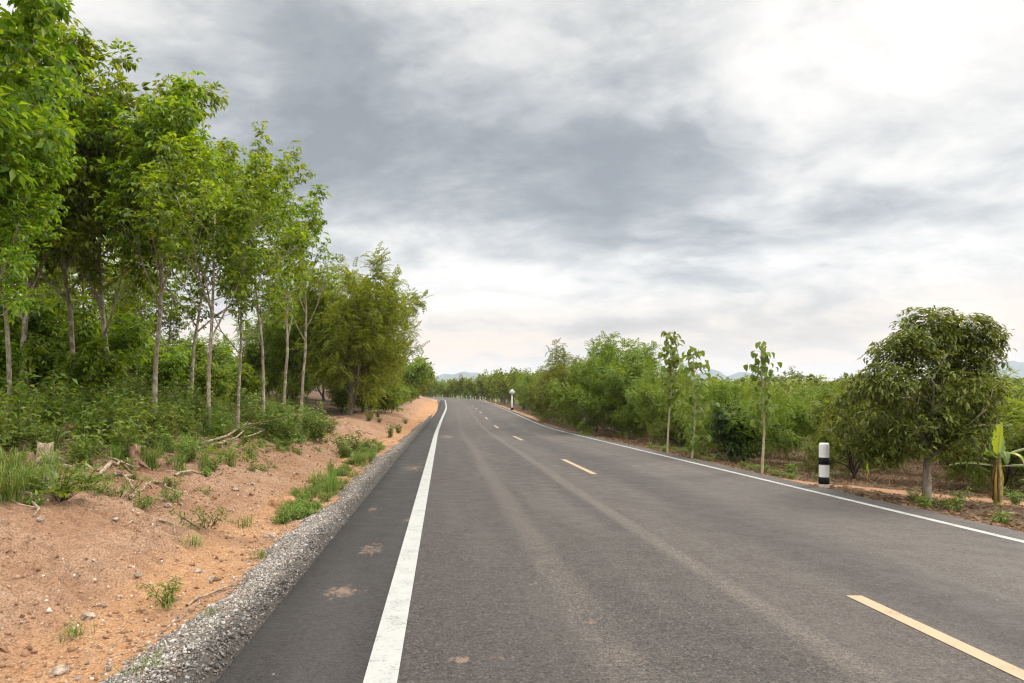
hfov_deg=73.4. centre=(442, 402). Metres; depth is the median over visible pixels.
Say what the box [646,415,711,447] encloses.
bush
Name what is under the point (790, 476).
weed
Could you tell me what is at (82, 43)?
rubber tree
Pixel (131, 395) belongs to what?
shrub
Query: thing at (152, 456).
grass tuft
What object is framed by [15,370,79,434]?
shrub
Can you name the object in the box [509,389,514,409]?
road sign
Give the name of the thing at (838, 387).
orchard tree
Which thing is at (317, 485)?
weed
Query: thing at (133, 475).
weed
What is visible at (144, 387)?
shrub
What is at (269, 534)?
stone
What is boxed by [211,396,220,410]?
shrub
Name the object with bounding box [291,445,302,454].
weed
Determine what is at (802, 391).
orchard tree
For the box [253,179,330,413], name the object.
rubber tree
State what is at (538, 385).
roadside tree
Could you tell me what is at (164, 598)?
fern shrub
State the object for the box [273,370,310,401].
bushy tree
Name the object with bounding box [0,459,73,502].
grass tuft
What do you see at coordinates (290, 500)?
weed
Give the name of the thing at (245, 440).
weed
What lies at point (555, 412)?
roadside tree
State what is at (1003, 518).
weed
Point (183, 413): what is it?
shrub
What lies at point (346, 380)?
roadside tree
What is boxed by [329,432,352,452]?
shrub
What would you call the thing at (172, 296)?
rubber tree
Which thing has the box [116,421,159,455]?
shrub
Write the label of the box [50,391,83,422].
shrub
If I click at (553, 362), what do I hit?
roadside tree
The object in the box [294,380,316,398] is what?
bushy tree
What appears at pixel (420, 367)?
tree
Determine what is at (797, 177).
sky
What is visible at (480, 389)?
tree
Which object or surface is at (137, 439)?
shrub
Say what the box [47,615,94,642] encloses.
grass tuft
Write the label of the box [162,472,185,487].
weed
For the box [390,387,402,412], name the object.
bush
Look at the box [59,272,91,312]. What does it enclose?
rubber tree
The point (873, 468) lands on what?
dry brush
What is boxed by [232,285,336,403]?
roadside tree
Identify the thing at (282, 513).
weed
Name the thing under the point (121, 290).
rubber tree
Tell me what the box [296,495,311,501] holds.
weed
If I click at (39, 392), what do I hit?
shrub
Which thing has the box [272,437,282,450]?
grass tuft
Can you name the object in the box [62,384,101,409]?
shrub
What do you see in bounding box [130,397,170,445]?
shrub
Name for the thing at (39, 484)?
weed
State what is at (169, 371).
bushy tree
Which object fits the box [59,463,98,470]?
dead branch
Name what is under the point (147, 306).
rubber tree
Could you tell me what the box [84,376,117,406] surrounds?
shrub
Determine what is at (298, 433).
shrub
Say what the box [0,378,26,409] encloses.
shrub
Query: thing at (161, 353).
bushy tree
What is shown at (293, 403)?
shrub
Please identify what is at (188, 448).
shrub
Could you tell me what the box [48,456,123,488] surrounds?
fern shrub
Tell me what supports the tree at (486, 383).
on the ground at (76, 543)
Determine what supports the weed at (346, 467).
on the ground at (76, 543)
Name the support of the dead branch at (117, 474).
on the ground at (76, 543)
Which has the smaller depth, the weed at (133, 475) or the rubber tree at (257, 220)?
the weed at (133, 475)
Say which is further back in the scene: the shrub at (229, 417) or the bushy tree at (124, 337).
the bushy tree at (124, 337)
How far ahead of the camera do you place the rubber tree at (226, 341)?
55.83 m
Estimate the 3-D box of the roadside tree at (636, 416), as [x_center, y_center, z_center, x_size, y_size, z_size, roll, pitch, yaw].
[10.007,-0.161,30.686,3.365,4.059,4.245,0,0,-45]
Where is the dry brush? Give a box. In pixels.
[578,425,1021,493]
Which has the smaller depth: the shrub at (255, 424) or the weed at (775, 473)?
the weed at (775, 473)
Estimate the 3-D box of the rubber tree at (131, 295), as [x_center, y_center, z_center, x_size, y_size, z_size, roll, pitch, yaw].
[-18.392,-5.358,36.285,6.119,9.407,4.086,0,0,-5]
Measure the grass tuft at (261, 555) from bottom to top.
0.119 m
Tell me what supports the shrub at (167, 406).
on the ground at (76, 543)
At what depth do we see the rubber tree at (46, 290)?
40.32 m
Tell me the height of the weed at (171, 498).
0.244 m
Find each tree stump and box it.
[17,451,42,464]
[35,442,69,464]
[128,443,151,470]
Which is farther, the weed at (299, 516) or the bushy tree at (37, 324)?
the bushy tree at (37, 324)
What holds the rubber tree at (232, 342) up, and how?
on the ground at (76, 543)
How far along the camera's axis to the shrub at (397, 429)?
33.96 m
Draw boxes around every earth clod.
[267,496,295,508]
[337,458,352,463]
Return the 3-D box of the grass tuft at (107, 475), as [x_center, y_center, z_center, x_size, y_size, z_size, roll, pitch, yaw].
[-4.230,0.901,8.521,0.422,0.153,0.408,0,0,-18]
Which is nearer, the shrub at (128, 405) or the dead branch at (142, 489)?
the dead branch at (142, 489)
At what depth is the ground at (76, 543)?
6.60 m
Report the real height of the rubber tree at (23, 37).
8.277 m
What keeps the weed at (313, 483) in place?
on the ground at (76, 543)
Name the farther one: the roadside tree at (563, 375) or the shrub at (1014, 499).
the roadside tree at (563, 375)
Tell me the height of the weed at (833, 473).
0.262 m
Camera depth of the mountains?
5112.67 m
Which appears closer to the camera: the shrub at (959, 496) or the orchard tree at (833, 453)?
the shrub at (959, 496)
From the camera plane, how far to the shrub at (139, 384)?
33.47 m
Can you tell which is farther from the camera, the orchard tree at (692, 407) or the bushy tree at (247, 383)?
the bushy tree at (247, 383)
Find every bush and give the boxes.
[329,378,358,413]
[352,377,381,412]
[364,395,381,411]
[378,391,396,412]
[390,384,409,408]
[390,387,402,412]
[408,385,416,398]
[518,399,530,409]
[566,413,584,426]
[578,411,606,431]
[593,399,650,437]
[631,421,650,438]
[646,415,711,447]
[710,404,762,461]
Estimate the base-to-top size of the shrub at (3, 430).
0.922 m
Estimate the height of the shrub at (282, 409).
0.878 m
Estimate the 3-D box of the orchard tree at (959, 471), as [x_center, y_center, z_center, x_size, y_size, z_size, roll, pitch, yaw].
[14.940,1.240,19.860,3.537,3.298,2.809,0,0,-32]
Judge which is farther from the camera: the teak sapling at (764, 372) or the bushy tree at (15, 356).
the bushy tree at (15, 356)
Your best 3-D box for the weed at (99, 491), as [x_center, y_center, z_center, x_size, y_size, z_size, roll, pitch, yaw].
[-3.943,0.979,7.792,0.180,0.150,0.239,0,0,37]
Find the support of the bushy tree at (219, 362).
on the ground at (76, 543)
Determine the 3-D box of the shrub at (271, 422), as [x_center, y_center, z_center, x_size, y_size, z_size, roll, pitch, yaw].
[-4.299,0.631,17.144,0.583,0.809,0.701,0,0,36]
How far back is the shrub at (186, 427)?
14.29 m
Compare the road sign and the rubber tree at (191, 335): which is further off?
the road sign
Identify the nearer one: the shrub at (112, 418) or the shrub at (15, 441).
the shrub at (15, 441)
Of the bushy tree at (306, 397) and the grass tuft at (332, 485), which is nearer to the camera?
the grass tuft at (332, 485)
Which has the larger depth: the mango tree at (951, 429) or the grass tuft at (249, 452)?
the grass tuft at (249, 452)
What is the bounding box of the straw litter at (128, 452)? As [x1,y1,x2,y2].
[0,415,338,502]
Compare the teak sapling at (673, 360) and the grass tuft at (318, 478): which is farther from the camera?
the teak sapling at (673, 360)
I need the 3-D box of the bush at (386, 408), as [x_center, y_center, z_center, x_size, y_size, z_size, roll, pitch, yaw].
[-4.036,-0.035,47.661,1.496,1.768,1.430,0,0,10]
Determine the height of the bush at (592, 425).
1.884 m
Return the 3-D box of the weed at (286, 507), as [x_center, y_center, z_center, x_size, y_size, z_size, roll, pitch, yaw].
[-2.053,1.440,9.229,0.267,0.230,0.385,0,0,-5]
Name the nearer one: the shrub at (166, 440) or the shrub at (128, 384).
the shrub at (166, 440)
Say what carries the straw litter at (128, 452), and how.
on the ground at (76, 543)
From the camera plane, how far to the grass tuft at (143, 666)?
3.66 m
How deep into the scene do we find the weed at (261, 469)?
12.26 m
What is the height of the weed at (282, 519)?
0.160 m
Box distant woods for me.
[421,372,1023,398]
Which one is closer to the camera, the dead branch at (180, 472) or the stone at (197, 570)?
the stone at (197, 570)
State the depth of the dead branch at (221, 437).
14.51 m
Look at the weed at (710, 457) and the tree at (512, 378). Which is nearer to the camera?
the weed at (710, 457)
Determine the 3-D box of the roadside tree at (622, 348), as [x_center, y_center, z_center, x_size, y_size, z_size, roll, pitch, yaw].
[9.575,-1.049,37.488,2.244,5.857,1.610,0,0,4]
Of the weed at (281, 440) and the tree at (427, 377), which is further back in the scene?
the tree at (427, 377)
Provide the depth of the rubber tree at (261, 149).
20.05 m
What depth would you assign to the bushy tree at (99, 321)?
33.33 m
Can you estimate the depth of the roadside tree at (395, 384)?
45.92 m
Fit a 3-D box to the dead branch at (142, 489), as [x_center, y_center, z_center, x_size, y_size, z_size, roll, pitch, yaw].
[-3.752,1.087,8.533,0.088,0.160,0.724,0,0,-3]
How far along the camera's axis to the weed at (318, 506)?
9.62 m
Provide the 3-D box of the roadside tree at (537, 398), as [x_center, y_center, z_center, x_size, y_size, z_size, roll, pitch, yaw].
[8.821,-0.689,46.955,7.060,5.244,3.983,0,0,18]
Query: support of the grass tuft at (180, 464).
on the ground at (76, 543)
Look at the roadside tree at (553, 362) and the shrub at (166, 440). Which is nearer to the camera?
the shrub at (166, 440)
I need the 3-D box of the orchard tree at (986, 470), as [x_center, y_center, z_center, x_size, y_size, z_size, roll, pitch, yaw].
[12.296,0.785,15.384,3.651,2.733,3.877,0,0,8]
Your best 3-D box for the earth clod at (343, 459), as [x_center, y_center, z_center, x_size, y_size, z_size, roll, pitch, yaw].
[-2.463,1.462,17.037,0.592,0.183,0.446,0,0,36]
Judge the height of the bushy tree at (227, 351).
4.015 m
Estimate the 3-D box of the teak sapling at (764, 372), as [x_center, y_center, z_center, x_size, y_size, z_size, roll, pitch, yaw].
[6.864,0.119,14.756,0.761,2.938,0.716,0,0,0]
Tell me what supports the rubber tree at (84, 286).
on the ground at (76, 543)
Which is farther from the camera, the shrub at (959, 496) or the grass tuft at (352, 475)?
the grass tuft at (352, 475)
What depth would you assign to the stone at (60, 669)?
3.83 m
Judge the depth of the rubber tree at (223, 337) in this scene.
57.65 m
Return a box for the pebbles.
[0,423,391,682]
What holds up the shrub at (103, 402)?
on the ground at (76, 543)
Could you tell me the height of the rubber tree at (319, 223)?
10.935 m
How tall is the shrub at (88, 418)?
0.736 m
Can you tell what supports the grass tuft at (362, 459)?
on the ground at (76, 543)
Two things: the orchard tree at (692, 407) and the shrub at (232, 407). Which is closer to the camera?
the shrub at (232, 407)
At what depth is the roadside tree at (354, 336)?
37.90 m
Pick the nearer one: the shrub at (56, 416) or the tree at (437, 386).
the shrub at (56, 416)
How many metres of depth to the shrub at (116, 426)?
11.38 m
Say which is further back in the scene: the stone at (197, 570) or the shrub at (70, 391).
the shrub at (70, 391)
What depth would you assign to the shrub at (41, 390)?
18.99 m
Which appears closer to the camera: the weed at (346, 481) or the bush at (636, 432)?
the weed at (346, 481)
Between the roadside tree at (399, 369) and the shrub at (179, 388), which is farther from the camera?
the roadside tree at (399, 369)
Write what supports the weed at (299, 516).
on the ground at (76, 543)
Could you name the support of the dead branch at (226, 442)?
on the ground at (76, 543)
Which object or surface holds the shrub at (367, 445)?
on the ground at (76, 543)
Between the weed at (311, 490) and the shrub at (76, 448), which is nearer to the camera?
the shrub at (76, 448)
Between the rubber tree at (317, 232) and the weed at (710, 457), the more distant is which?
the rubber tree at (317, 232)
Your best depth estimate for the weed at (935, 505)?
10.51 m
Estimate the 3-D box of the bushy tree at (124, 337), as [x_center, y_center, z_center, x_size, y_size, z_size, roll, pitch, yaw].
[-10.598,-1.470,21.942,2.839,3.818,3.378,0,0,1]
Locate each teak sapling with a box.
[655,331,685,452]
[671,346,719,457]
[741,341,781,473]
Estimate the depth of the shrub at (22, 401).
11.68 m
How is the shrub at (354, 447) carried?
on the ground at (76, 543)
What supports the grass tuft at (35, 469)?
on the ground at (76, 543)
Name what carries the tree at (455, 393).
on the ground at (76, 543)
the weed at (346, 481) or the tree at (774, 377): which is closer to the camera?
the weed at (346, 481)
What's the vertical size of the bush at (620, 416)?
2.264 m
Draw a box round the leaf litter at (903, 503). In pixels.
[4,395,1023,531]
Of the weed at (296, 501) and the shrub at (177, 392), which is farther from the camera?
the shrub at (177, 392)
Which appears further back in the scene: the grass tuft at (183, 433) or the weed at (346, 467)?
the weed at (346, 467)
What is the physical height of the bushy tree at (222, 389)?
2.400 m
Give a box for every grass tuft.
[0,444,64,478]
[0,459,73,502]
[2,459,77,493]
[28,444,74,473]
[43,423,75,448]
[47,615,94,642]
[91,470,115,482]
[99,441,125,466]
[114,642,168,676]
[136,444,161,469]
[136,447,162,468]
[146,437,168,455]
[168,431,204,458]
[169,451,189,470]
[171,531,208,547]
[178,432,202,444]
[184,604,220,624]
[195,450,216,470]
[214,447,243,466]
[226,514,254,528]
[244,442,262,458]
[250,546,268,559]
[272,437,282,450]
[308,467,325,485]
[314,469,348,494]
[321,458,334,469]
[326,466,340,477]
[344,470,362,477]
[353,454,361,465]
[360,454,369,464]
[366,452,374,462]
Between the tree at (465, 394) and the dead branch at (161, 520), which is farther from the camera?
the tree at (465, 394)
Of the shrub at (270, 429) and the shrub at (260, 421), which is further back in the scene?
the shrub at (260, 421)
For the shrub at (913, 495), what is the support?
on the ground at (76, 543)
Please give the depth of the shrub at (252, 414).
17.90 m
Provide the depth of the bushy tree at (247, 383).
31.18 m
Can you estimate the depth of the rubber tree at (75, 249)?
18.16 m
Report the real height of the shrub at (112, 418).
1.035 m
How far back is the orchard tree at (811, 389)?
36.26 m
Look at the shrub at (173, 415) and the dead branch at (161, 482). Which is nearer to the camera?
the dead branch at (161, 482)
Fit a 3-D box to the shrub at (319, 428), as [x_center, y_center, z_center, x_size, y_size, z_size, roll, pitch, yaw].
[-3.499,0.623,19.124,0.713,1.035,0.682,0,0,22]
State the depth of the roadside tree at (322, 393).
59.88 m
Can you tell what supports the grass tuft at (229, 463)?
on the ground at (76, 543)
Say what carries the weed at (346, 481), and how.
on the ground at (76, 543)
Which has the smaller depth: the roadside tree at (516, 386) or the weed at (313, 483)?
the weed at (313, 483)
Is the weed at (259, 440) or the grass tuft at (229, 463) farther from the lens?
the weed at (259, 440)
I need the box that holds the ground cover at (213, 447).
[11,390,331,465]
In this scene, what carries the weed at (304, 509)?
on the ground at (76, 543)
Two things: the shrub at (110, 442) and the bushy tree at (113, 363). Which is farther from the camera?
the bushy tree at (113, 363)
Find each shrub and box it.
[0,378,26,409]
[0,384,59,440]
[0,395,23,458]
[0,398,42,449]
[1,389,34,434]
[12,459,110,501]
[13,414,59,452]
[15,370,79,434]
[17,383,59,406]
[25,385,53,397]
[39,393,67,432]
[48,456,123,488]
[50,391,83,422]
[59,401,117,439]
[60,421,108,465]
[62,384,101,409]
[63,383,98,417]
[69,386,104,432]
[69,432,105,453]
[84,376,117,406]
[87,377,132,407]
[89,389,112,418]
[90,404,112,436]
[91,389,130,444]
[99,388,142,428]
[99,415,136,444]
[101,410,150,461]
[102,474,149,497]
[107,419,127,446]
[111,374,135,406]
[114,378,139,409]
[115,394,158,434]
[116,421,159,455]
[126,372,144,394]
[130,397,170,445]
[134,573,185,608]
[135,387,173,413]
[138,379,150,395]
[140,384,161,396]
[140,393,163,421]
[143,402,185,448]
[149,397,183,418]
[149,399,180,429]
[152,423,173,452]
[158,378,193,418]
[168,403,200,436]
[168,505,228,529]
[171,381,186,398]
[172,384,199,399]
[172,434,210,460]
[176,403,189,424]
[182,397,201,418]
[183,383,214,420]
[195,402,218,436]
[206,414,226,441]
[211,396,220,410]
[211,401,230,432]
[213,411,235,425]
[221,407,232,424]
[222,399,235,422]
[231,421,249,437]
[240,388,259,413]
[240,401,260,429]
[240,424,255,437]
[247,416,259,435]
[249,396,275,421]
[253,410,264,430]
[256,403,279,440]
[260,412,284,436]
[267,401,306,440]
[278,402,294,422]
[282,405,317,435]
[286,396,295,411]
[291,425,303,441]
[298,402,324,424]
[305,407,329,441]
[318,414,337,431]
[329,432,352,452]
[339,438,352,457]
[346,430,362,451]
[359,436,376,447]
[364,408,375,420]
[385,424,393,437]
[392,423,401,433]
[905,488,921,500]
[947,486,974,504]
[1003,486,1023,504]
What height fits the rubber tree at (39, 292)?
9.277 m
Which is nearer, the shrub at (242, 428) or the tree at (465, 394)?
the shrub at (242, 428)
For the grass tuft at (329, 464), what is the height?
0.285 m
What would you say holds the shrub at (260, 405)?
on the ground at (76, 543)
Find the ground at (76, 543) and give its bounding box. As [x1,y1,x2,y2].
[0,375,1023,682]
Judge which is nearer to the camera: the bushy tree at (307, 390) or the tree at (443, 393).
the bushy tree at (307, 390)
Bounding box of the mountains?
[318,361,1023,382]
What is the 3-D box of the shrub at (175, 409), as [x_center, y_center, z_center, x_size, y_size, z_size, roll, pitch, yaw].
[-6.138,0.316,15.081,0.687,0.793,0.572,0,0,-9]
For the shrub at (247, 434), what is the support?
on the ground at (76, 543)
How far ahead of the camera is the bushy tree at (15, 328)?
18.88 m
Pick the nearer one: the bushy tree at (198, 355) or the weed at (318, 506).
the weed at (318, 506)
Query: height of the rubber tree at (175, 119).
9.246 m
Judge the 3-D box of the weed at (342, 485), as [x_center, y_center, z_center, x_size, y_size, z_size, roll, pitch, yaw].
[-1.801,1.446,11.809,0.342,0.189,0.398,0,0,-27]
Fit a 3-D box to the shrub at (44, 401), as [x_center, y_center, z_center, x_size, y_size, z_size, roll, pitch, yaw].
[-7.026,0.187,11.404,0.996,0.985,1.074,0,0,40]
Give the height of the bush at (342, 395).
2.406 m
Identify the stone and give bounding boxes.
[35,517,44,521]
[49,664,69,675]
[81,612,95,620]
[98,602,107,606]
[134,572,141,576]
[192,568,202,572]
[206,576,214,580]
[263,532,275,537]
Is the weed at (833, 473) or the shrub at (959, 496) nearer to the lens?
the shrub at (959, 496)
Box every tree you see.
[0,0,97,217]
[0,0,187,383]
[0,40,86,409]
[0,99,77,325]
[0,306,52,381]
[0,330,29,401]
[3,31,141,406]
[5,44,228,390]
[8,248,105,321]
[8,274,71,310]
[9,294,99,391]
[14,249,71,320]
[18,198,170,392]
[32,297,97,383]
[39,251,151,324]
[48,334,129,405]
[49,292,156,390]
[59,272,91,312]
[61,70,236,419]
[63,316,101,338]
[67,312,109,334]
[86,271,134,354]
[98,266,170,343]
[101,241,178,385]
[104,237,185,377]
[108,137,288,396]
[122,128,316,435]
[125,354,152,385]
[133,339,195,396]
[135,262,210,393]
[138,333,170,368]
[152,346,169,368]
[160,339,206,391]
[162,335,191,349]
[164,167,312,425]
[180,120,315,419]
[181,362,217,398]
[182,329,207,362]
[189,358,235,401]
[196,333,223,363]
[203,343,237,362]
[204,331,233,349]
[213,360,245,402]
[214,358,230,369]
[216,334,234,355]
[216,363,267,403]
[221,344,280,401]
[224,339,257,365]
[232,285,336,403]
[247,281,318,400]
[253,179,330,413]
[254,184,341,408]
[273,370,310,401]
[284,241,433,415]
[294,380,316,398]
[306,274,422,412]
[306,338,326,400]
[321,311,398,409]
[374,326,409,386]
[382,346,410,384]
[398,353,434,391]
[401,358,433,399]
[415,369,436,398]
[427,385,438,396]
[430,376,445,396]
[439,385,451,397]
[446,383,466,397]
[447,374,467,397]
[460,388,472,398]
[463,375,480,398]
[464,374,488,399]
[475,375,492,400]
[476,369,491,399]
[483,370,514,402]
[484,370,510,402]
[490,368,523,405]
[490,371,508,404]
[504,367,542,400]
[505,367,535,401]
[509,371,537,410]
[515,369,545,413]
[517,370,539,414]
[526,355,596,425]
[528,364,569,419]
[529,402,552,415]
[531,339,622,433]
[531,355,586,420]
[544,341,672,436]
[544,352,565,368]
[548,351,623,427]
[564,331,672,434]
[598,331,635,359]
[617,353,695,441]
[625,366,701,444]
[672,376,809,458]
[675,377,815,462]
[708,381,761,448]
[759,385,827,448]
[771,374,796,382]
[778,365,820,384]
[779,371,880,467]
[787,380,903,472]
[799,373,914,478]
[819,305,1017,500]
[896,398,990,481]
[910,381,1023,492]
[958,364,1023,488]
[1001,389,1023,400]
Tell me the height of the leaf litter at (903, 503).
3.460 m
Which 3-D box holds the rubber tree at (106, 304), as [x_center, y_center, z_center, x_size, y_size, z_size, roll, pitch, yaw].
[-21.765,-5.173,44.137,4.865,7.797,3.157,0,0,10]
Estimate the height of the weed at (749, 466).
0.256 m
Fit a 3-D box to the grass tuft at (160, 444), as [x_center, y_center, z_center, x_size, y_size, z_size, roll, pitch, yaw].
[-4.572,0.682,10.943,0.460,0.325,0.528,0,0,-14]
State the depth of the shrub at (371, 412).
36.00 m
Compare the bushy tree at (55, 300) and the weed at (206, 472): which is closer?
the weed at (206, 472)
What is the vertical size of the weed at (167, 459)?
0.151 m
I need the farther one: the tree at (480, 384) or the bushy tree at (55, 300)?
the tree at (480, 384)
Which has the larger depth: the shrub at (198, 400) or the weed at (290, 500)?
the shrub at (198, 400)
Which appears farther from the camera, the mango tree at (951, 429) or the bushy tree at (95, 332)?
the bushy tree at (95, 332)
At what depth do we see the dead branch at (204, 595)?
5.31 m
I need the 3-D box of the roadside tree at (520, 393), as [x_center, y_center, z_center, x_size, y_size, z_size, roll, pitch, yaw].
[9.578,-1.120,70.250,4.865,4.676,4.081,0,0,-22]
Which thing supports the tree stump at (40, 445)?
on the ground at (76, 543)
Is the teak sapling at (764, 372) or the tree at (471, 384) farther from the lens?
the tree at (471, 384)
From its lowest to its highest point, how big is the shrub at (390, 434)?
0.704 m
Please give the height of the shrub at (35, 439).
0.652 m
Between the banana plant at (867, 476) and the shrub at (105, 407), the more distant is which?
the banana plant at (867, 476)
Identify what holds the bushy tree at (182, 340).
on the ground at (76, 543)
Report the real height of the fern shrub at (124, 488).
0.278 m
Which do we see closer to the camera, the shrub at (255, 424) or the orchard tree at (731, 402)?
the shrub at (255, 424)
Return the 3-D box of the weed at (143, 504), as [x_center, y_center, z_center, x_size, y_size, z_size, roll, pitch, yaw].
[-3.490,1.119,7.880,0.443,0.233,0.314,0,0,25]
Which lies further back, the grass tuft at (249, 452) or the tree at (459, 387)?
the tree at (459, 387)
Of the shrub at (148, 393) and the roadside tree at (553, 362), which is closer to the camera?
the shrub at (148, 393)
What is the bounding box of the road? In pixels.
[216,397,1023,682]
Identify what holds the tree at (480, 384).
on the ground at (76, 543)
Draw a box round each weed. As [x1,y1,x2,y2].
[21,484,47,506]
[26,480,50,490]
[81,441,109,455]
[88,484,107,495]
[118,453,138,470]
[123,471,138,477]
[131,489,160,508]
[159,486,186,502]
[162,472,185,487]
[163,455,174,463]
[168,444,176,451]
[174,451,188,461]
[190,449,199,461]
[196,485,212,495]
[197,433,219,443]
[197,455,220,470]
[199,466,212,476]
[204,454,225,463]
[240,432,259,443]
[243,462,260,471]
[256,460,272,470]
[257,437,269,445]
[267,513,291,524]
[273,437,287,445]
[275,504,303,521]
[277,499,297,506]
[280,496,305,504]
[281,502,300,512]
[289,485,305,493]
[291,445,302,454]
[291,503,317,516]
[291,512,305,519]
[295,506,320,516]
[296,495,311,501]
[298,489,321,500]
[299,487,319,496]
[300,500,323,509]
[308,483,324,492]
[312,479,329,488]
[318,491,332,501]
[334,477,351,483]
[335,483,346,489]
[339,463,355,470]
[704,454,717,460]
[745,461,758,469]
[771,466,784,475]
[784,461,799,472]
[787,472,800,479]
[808,470,834,479]
[914,494,933,506]
[916,492,954,507]
[939,492,965,511]
[989,505,1015,522]
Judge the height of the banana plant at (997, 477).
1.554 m
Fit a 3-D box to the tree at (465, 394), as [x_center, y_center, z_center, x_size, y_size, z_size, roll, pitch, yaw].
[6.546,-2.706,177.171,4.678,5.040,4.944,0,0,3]
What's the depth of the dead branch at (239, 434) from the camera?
15.52 m
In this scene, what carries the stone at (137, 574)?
on the ground at (76, 543)
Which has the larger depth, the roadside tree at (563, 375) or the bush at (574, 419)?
the bush at (574, 419)
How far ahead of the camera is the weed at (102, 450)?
10.24 m
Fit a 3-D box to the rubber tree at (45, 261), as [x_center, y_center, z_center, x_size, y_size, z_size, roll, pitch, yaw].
[-11.694,-4.833,18.583,5.960,10.278,6.040,0,0,44]
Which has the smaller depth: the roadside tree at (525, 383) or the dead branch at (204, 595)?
the dead branch at (204, 595)
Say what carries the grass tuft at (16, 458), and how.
on the ground at (76, 543)
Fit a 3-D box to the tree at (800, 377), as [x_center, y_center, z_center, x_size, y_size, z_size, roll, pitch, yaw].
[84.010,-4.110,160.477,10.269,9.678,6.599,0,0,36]
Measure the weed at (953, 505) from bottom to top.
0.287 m
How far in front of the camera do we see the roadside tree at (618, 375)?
33.14 m
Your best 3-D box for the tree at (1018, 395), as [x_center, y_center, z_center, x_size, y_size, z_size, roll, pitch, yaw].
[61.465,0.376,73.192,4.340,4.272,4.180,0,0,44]
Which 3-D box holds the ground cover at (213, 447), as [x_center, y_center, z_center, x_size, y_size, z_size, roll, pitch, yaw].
[-10.824,0.108,21.927,14.664,2.178,33.004,0,0,0]
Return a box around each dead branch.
[11,490,40,516]
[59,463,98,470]
[98,457,140,475]
[113,470,134,490]
[128,482,151,499]
[153,480,186,508]
[158,518,175,535]
[173,469,222,476]
[185,582,244,606]
[202,418,301,451]
[204,413,300,445]
[211,441,247,448]
[224,409,316,443]
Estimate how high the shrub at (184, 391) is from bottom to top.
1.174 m
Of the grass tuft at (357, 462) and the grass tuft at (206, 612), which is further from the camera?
the grass tuft at (357, 462)
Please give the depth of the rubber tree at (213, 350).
46.98 m
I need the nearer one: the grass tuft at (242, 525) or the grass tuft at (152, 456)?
the grass tuft at (242, 525)
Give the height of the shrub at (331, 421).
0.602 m
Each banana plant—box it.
[861,464,878,482]
[944,418,1023,504]
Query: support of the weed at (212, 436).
on the ground at (76, 543)
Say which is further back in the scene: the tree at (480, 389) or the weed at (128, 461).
the tree at (480, 389)
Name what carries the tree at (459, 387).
on the ground at (76, 543)
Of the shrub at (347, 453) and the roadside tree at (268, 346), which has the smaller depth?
the shrub at (347, 453)
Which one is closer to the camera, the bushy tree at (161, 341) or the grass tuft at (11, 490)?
the grass tuft at (11, 490)
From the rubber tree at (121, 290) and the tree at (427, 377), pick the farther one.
the tree at (427, 377)
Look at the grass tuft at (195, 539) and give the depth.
6.93 m
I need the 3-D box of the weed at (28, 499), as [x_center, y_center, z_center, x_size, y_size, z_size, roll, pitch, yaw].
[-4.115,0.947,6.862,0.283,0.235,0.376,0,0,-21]
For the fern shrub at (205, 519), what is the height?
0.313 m
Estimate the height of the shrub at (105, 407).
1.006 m
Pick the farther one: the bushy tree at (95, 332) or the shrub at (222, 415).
the bushy tree at (95, 332)
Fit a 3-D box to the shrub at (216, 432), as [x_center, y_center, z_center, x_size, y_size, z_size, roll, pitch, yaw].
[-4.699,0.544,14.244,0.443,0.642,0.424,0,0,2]
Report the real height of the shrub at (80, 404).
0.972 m
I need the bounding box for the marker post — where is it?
[818,443,829,487]
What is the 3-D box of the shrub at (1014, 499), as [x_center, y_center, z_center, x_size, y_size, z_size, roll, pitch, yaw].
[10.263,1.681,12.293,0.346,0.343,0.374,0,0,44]
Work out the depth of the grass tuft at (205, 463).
10.53 m
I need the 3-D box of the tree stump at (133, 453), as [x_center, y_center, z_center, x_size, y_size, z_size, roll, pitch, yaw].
[-4.449,0.804,9.743,0.412,0.463,0.505,0,0,-41]
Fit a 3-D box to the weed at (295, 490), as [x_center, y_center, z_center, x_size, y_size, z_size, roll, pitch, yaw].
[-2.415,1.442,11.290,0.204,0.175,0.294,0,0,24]
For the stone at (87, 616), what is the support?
on the ground at (76, 543)
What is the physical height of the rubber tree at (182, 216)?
7.024 m
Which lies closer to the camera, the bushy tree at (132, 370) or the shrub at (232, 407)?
the shrub at (232, 407)
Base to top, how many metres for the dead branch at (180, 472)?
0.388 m
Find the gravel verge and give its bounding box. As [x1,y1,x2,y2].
[107,398,439,682]
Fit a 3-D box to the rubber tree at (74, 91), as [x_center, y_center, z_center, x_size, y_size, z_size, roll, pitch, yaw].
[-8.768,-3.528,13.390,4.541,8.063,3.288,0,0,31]
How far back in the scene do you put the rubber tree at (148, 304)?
57.79 m
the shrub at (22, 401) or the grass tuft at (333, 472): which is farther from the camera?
the grass tuft at (333, 472)
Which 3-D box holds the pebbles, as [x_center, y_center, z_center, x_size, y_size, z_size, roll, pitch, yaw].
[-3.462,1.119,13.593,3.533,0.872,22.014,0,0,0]
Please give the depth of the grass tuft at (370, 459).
17.23 m
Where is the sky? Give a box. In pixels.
[0,0,1023,381]

